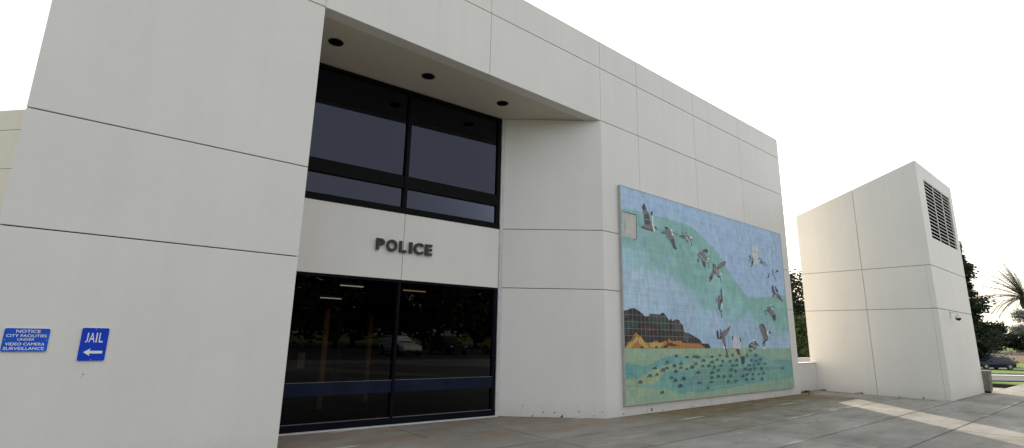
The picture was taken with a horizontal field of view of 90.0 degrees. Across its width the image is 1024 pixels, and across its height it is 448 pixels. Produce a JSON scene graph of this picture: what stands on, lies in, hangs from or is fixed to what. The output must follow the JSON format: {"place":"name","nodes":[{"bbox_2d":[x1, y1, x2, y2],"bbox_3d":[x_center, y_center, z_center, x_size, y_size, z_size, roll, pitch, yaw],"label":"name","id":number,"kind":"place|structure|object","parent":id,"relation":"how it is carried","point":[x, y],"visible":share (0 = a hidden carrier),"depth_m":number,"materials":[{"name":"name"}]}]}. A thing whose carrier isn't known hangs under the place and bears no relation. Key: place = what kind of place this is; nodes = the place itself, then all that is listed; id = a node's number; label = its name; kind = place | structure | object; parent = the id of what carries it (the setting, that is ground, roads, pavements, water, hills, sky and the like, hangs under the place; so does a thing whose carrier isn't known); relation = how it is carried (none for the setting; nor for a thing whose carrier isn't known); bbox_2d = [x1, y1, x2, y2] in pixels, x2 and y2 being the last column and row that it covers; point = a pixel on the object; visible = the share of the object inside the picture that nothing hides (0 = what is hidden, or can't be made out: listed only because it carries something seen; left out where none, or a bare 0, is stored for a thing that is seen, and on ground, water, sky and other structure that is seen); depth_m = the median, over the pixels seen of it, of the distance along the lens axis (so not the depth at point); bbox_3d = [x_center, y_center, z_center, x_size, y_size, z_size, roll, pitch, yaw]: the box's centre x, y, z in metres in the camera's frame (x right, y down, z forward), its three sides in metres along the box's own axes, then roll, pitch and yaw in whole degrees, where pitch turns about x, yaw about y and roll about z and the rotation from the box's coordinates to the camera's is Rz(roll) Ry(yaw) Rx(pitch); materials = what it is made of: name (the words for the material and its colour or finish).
{"place":"outdoors","nodes":[
{"label":"outdoors","id":0,"kind":"place"},
{"bbox_2d":[0,0,800,447],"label":"police building","id":1,"kind":"structure","parent":0,"point":[206,202],"depth_m":8.83,"materials":[{"name":"paint"}]},
{"bbox_2d":[0,328,50,351],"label":"notice sign","id":2,"kind":"object","parent":1,"relation":"attached to","point":[25,339],"visible":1,"depth_m":5.19,"materials":[{"name":"blue metal"}]},
{"bbox_2d":[76,327,109,360],"bbox_3d":[-4.516,1.299,5.525,0.240,0.354,0.016,11,-16,-38],"label":"jail sign","id":3,"kind":"object","parent":1,"relation":"attached to","point":[93,342],"visible":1,"depth_m":5.52,"materials":[{"name":"blue metal"}]},
{"bbox_2d":[328,38,343,46],"bbox_3d":[-3.032,-3.228,8.843,0.264,0.207,0.264,11,-16,-38],"label":"soffit downlight","id":4,"kind":"object","parent":1,"relation":"attached to","point":[335,42],"visible":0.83,"depth_m":8.92,"materials":[{"name":"brown metal"}]},
{"bbox_2d":[305,62,501,228],"bbox_3d":[-2.155,-1.461,10.251,4.605,2.585,0.279,10,-15,-35],"label":"window frame","id":5,"kind":"structure","parent":1,"relation":"in","point":[375,144],"depth_m":10.19,"materials":[{"name":"black metal"}]},
{"bbox_2d":[375,238,432,255],"bbox_3d":[-2.055,0.445,9.827,1.151,0.228,0.052,10,-15,-35],"label":"building sign","id":6,"kind":"object","parent":1,"relation":"attached to","point":[411,248],"visible":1,"depth_m":9.78,"materials":[{"name":"brown metal"}]},
{"bbox_2d":[421,73,434,79],"bbox_3d":[-1.620,-2.958,9.943,0.264,0.207,0.264,11,-16,-38],"label":"soffit downlight","id":7,"kind":"object","parent":1,"relation":"attached to","point":[428,76],"visible":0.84,"depth_m":10.02,"materials":[{"name":"brown metal"}]},
{"bbox_2d":[497,101,508,105],"bbox_3d":[-0.201,-2.691,11.036,0.264,0.207,0.264,11,-16,-38],"label":"soffit downlight","id":8,"kind":"object","parent":1,"relation":"attached to","point":[502,103],"visible":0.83,"depth_m":11.12,"materials":[{"name":"brown metal"}]},
{"bbox_2d":[618,185,794,405],"bbox_3d":[5.561,2.069,13.758,8.160,4.828,0.077,11,-16,-38],"label":"tile mural","id":9,"kind":"object","parent":1,"relation":"attached to","point":[704,313],"visible":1,"depth_m":13.02,"materials":[{"name":"tile"}]},
{"bbox_2d":[0,0,1023,333],"label":"sky","id":10,"kind":"structure","parent":0,"point":[850,93],"materials":[{"name":"white"}]},
{"bbox_2d":[277,384,1023,447],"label":"plaza","id":11,"kind":"structure","parent":0,"point":[844,420],"depth_m":9.46,"materials":[{"name":"concrete"}]},
{"bbox_2d":[798,362,817,391],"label":"wall","id":12,"kind":"structure","parent":11,"relation":"on","point":[808,376],"depth_m":17.17,"materials":[{"name":"paint"}]},
{"bbox_2d":[796,160,984,400],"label":"vent tower","id":13,"kind":"structure","parent":11,"relation":"on","point":[885,291],"depth_m":16.75,"materials":[{"name":"paint"}]},
{"bbox_2d":[949,311,961,320],"bbox_3d":[13.970,2.894,16.111,0.168,0.296,0.263,21,-24,-58],"label":"security camera","id":14,"kind":"object","parent":13,"relation":"attached to","point":[958,317],"visible":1,"depth_m":16.06,"materials":[{"name":"white plastic"}]},
{"bbox_2d":[981,370,992,392],"bbox_3d":[16.566,5.526,17.985,0.510,0.745,0.444,11,-16,-38],"label":"concrete bin","id":15,"kind":"object","parent":11,"relation":"on","point":[987,380],"visible":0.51,"depth_m":17.78,"materials":[{"name":"grey concrete"}]},
{"bbox_2d":[798,357,809,361],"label":"garden wall","id":16,"kind":"structure","parent":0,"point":[805,359],"depth_m":29.80,"materials":[{"name":"beige concrete"}]},
{"bbox_2d":[815,347,1023,390],"bbox_3d":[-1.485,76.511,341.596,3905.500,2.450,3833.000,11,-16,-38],"label":"terrain","id":17,"kind":"structure","parent":0,"point":[1020,365],"depth_m":49.93,"materials":[{"name":"green plant"}]},
{"bbox_2d":[0,109,25,214],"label":"office wing","id":18,"kind":"structure","parent":17,"relation":"on","point":[11,122],"depth_m":16.48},
{"bbox_2d":[789,267,807,356],"bbox_3d":[23.061,7.403,41.005,8.388,8.396,8.420,11,-16,-38],"label":"leafy tree","id":19,"kind":"object","parent":17,"relation":"on","point":[797,301],"visible":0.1,"depth_m":39.85,"materials":[{"name":"green plant"}]},
{"bbox_2d":[793,312,809,357],"bbox_3d":[19.882,8.112,35.310,4.384,4.318,4.789,6,-13,-21],"label":"leafy bush","id":20,"kind":"object","parent":17,"relation":"on","point":[800,323],"visible":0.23,"depth_m":34.57,"materials":[{"name":"green plant"}]},
{"bbox_2d":[959,241,1009,358],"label":"conifer tree","id":21,"kind":"object","parent":17,"relation":"on","point":[982,335],"visible":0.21,"depth_m":65.03,"materials":[{"name":"green plant"}]},
{"bbox_2d":[993,354,1018,363],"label":"bank shrub","id":22,"kind":"object","parent":17,"relation":"on","point":[1005,356],"visible":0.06,"depth_m":71.36,"materials":[{"name":"green plant"}]},
{"bbox_2d":[991,374,1023,376],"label":"kerb","id":23,"kind":"structure","parent":17,"relation":"on","point":[1008,375],"depth_m":33.40,"materials":[{"name":"concrete"}]},
{"bbox_2d":[992,350,1023,354],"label":"guard rail","id":24,"kind":"object","parent":17,"relation":"on","point":[1011,352],"visible":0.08,"depth_m":109.70,"materials":[{"name":"grey metal"}]},
{"bbox_2d":[1005,307,1023,337],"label":"bare tree","id":25,"kind":"object","parent":17,"relation":"on","point":[1018,315],"visible":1,"depth_m":70.77,"materials":[{"name":"green plant"}]},
{"bbox_2d":[981,368,1023,369],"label":"road","id":26,"kind":"structure","parent":0,"point":[1004,369],"depth_m":62.85,"materials":[{"name":"grey asphalt"}]},
{"bbox_2d":[979,356,1016,369],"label":"parked car","id":27,"kind":"object","parent":26,"relation":"on","point":[987,362],"visible":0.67,"depth_m":61.23,"materials":[{"name":"black paint"}]},
{"bbox_2d":[992,383,1015,388],"bbox_3d":[9.028,2.739,3.666,43.700,0.170,23.150,11,-16,-38],"label":"plaza bed","id":28,"kind":"object","parent":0,"point":[1004,386],"depth_m":21.53,"materials":[{"name":"brown soil"}]},
{"bbox_2d":[987,353,1023,354],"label":"road","id":29,"kind":"structure","parent":0,"point":[1005,354],"depth_m":115.06,"materials":[{"name":"grey asphalt"}]},
{"bbox_2d":[991,355,1023,362],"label":"earth bank","id":30,"kind":"structure","parent":0,"point":[1019,358],"depth_m":98.52,"materials":[{"name":"brown soil"}]},
{"bbox_2d":[973,261,1023,322],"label":"palm tree","id":31,"kind":"object","parent":30,"relation":"on","point":[1019,291],"visible":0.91,"depth_m":97.13,"materials":[{"name":"green plant"}]},
{"bbox_2d":[991,373,1023,374],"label":"pavement","id":32,"kind":"structure","parent":0,"point":[1007,373],"depth_m":40.62,"materials":[{"name":"concrete"}]},
{"bbox_2d":[992,376,1023,380],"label":"path","id":33,"kind":"structure","parent":0,"point":[1008,378],"depth_m":29.27,"materials":[{"name":"concrete"}]},
{"bbox_2d":[997,351,1022,353],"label":"dry verge","id":34,"kind":"structure","parent":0,"point":[1001,352],"depth_m":131.62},
{"bbox_2d":[980,321,1009,353],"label":"belt tree","id":35,"kind":"object","parent":34,"relation":"on","point":[1000,344],"visible":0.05,"depth_m":125.74,"materials":[{"name":"green plant"}]},
{"bbox_2d":[982,317,1019,351],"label":"belt tree","id":36,"kind":"object","parent":34,"relation":"on","point":[1011,338],"visible":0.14,"depth_m":129.50,"materials":[{"name":"green plant"}]},
{"bbox_2d":[1003,331,1023,351],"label":"belt tree","id":37,"kind":"object","parent":34,"relation":"on","point":[1020,344],"visible":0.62,"depth_m":127.41,"materials":[{"name":"green plant"}]}
]}

